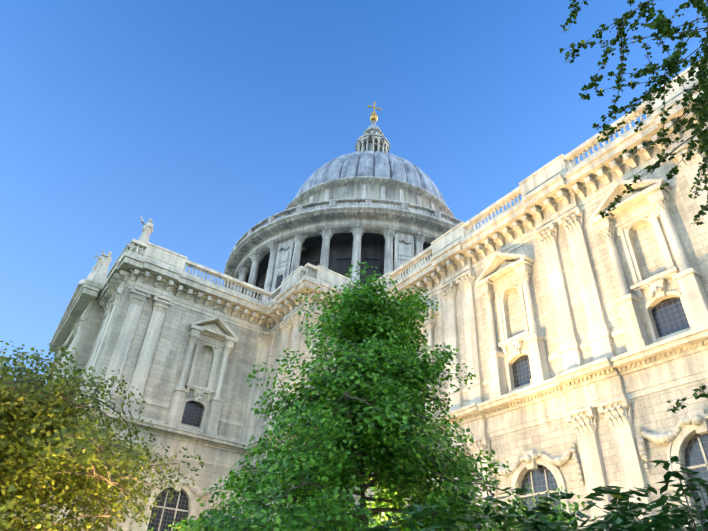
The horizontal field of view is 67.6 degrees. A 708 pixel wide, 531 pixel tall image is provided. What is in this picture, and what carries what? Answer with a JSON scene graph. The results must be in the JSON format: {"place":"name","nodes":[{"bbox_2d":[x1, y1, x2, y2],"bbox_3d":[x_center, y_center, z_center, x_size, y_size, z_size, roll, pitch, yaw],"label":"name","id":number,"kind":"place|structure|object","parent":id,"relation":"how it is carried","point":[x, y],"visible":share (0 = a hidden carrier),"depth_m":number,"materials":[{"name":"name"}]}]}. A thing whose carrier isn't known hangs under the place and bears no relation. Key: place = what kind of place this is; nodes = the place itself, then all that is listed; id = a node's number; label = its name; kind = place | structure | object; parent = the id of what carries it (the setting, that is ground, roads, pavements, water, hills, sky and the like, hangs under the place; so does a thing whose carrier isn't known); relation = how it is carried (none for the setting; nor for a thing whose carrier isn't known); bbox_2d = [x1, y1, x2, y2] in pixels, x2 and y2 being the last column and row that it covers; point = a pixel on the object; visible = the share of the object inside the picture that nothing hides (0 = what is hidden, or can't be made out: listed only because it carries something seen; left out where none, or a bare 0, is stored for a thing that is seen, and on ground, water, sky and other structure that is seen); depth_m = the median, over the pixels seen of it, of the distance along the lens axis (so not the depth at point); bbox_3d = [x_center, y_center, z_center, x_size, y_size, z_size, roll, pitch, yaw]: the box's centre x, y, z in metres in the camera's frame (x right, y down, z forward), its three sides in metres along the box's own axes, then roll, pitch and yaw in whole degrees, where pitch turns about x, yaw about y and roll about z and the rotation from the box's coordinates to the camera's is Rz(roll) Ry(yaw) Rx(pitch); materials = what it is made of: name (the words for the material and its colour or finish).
{"place":"outdoors","nodes":[
{"label":"outdoors","id":0,"kind":"place"},
{"bbox_2d":[0,0,707,466],"label":"sky","id":1,"kind":"structure","parent":0,"point":[202,120],"materials":[{"name":"blue"}]},
{"bbox_2d":[559,0,707,412],"bbox_3d":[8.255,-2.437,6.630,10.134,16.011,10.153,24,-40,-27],"label":"tree branches","id":2,"kind":"object","parent":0,"point":[663,20],"depth_m":9.72,"materials":[{"name":"green plant"}]},
{"label":"ground","id":3,"kind":"structure","parent":0,"visible":0},
{"bbox_2d":[0,341,204,530],"bbox_3d":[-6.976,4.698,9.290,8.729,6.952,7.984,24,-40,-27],"label":"tree","id":4,"kind":"object","parent":3,"relation":"on","point":[56,423],"depth_m":9.63,"materials":[{"name":"plant"}]},
{"bbox_2d":[2,156,707,530],"bbox_3d":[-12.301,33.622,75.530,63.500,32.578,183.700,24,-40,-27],"label":"cathedral walls","id":5,"kind":"structure","parent":3,"relation":"on","point":[650,412],"depth_m":41.23,"materials":[{"name":"beige stone"}]},
{"bbox_2d":[90,217,153,278],"bbox_3d":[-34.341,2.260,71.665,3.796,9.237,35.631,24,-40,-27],"label":"statues","id":6,"kind":"object","parent":5,"relation":"attached to","point":[100,267],"visible":0.62,"depth_m":62.51,"materials":[{"name":"stone"}]},
{"bbox_2d":[224,176,461,303],"bbox_3d":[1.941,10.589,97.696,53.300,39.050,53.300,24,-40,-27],"label":"dome drum","id":7,"kind":"object","parent":5,"relation":"on","point":[403,217],"visible":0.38,"depth_m":81.02,"materials":[{"name":"stone"}]},
{"bbox_2d":[261,132,407,300],"bbox_3d":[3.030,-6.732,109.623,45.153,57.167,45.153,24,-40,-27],"label":"dark dome","id":8,"kind":"structure","parent":7,"relation":"on","point":[369,270],"depth_m":79.78,"materials":[{"name":"grey"}]},
{"bbox_2d":[355,127,389,152],"bbox_3d":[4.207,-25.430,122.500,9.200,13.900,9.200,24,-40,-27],"label":"lantern","id":9,"kind":"object","parent":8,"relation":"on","point":[371,139],"visible":0.38,"depth_m":121.51,"materials":[{"name":"stone"}]},
{"bbox_2d":[367,102,380,121],"bbox_3d":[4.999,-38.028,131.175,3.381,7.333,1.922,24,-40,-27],"label":"golden ball","id":10,"kind":"object","parent":9,"relation":"on","point":[374,116],"visible":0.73,"depth_m":130.37,"materials":[{"name":"gold metal"}]},
{"bbox_2d":[245,233,431,299],"bbox_3d":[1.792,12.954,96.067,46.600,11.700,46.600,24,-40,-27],"label":"drum inner wall","id":11,"kind":"structure","parent":7,"relation":"on","point":[372,246],"depth_m":82.03,"materials":[{"name":"stone"}]},
{"bbox_2d":[294,120,445,203],"bbox_3d":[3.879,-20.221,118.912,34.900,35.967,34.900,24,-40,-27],"label":"dome","id":12,"kind":"structure","parent":7,"relation":"on","point":[376,164],"depth_m":99.69,"materials":[{"name":"grey metal"}]},
{"bbox_2d":[4,59,707,530],"bbox_3d":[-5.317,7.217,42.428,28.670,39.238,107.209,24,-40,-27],"label":"building facade trim","id":13,"kind":"structure","parent":5,"relation":"attached to","point":[564,191],"depth_m":42.25,"materials":[{"name":"beige stone"}]},
{"bbox_2d":[147,297,707,530],"bbox_3d":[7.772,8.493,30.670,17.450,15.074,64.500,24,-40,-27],"label":"windows","id":14,"kind":"structure","parent":5,"relation":"in","point":[669,315],"depth_m":35.88,"materials":[{"name":"grey glass"}]},
{"bbox_2d":[128,261,595,530],"bbox_3d":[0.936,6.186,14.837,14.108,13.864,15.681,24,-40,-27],"label":"tree","id":15,"kind":"object","parent":3,"relation":"on","point":[392,386],"depth_m":14.26,"materials":[{"name":"green plant"}]},
{"bbox_2d":[356,487,645,530],"bbox_3d":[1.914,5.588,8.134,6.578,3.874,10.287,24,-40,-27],"label":"bush","id":16,"kind":"object","parent":3,"relation":"on","point":[622,521],"depth_m":8.56,"materials":[{"name":"green plant"}]},
{"bbox_2d":[523,455,707,530],"bbox_3d":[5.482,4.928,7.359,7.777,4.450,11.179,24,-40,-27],"label":"bush","id":17,"kind":"object","parent":3,"relation":"on","point":[677,518],"depth_m":7.85,"materials":[{"name":"green plant"}]}
]}

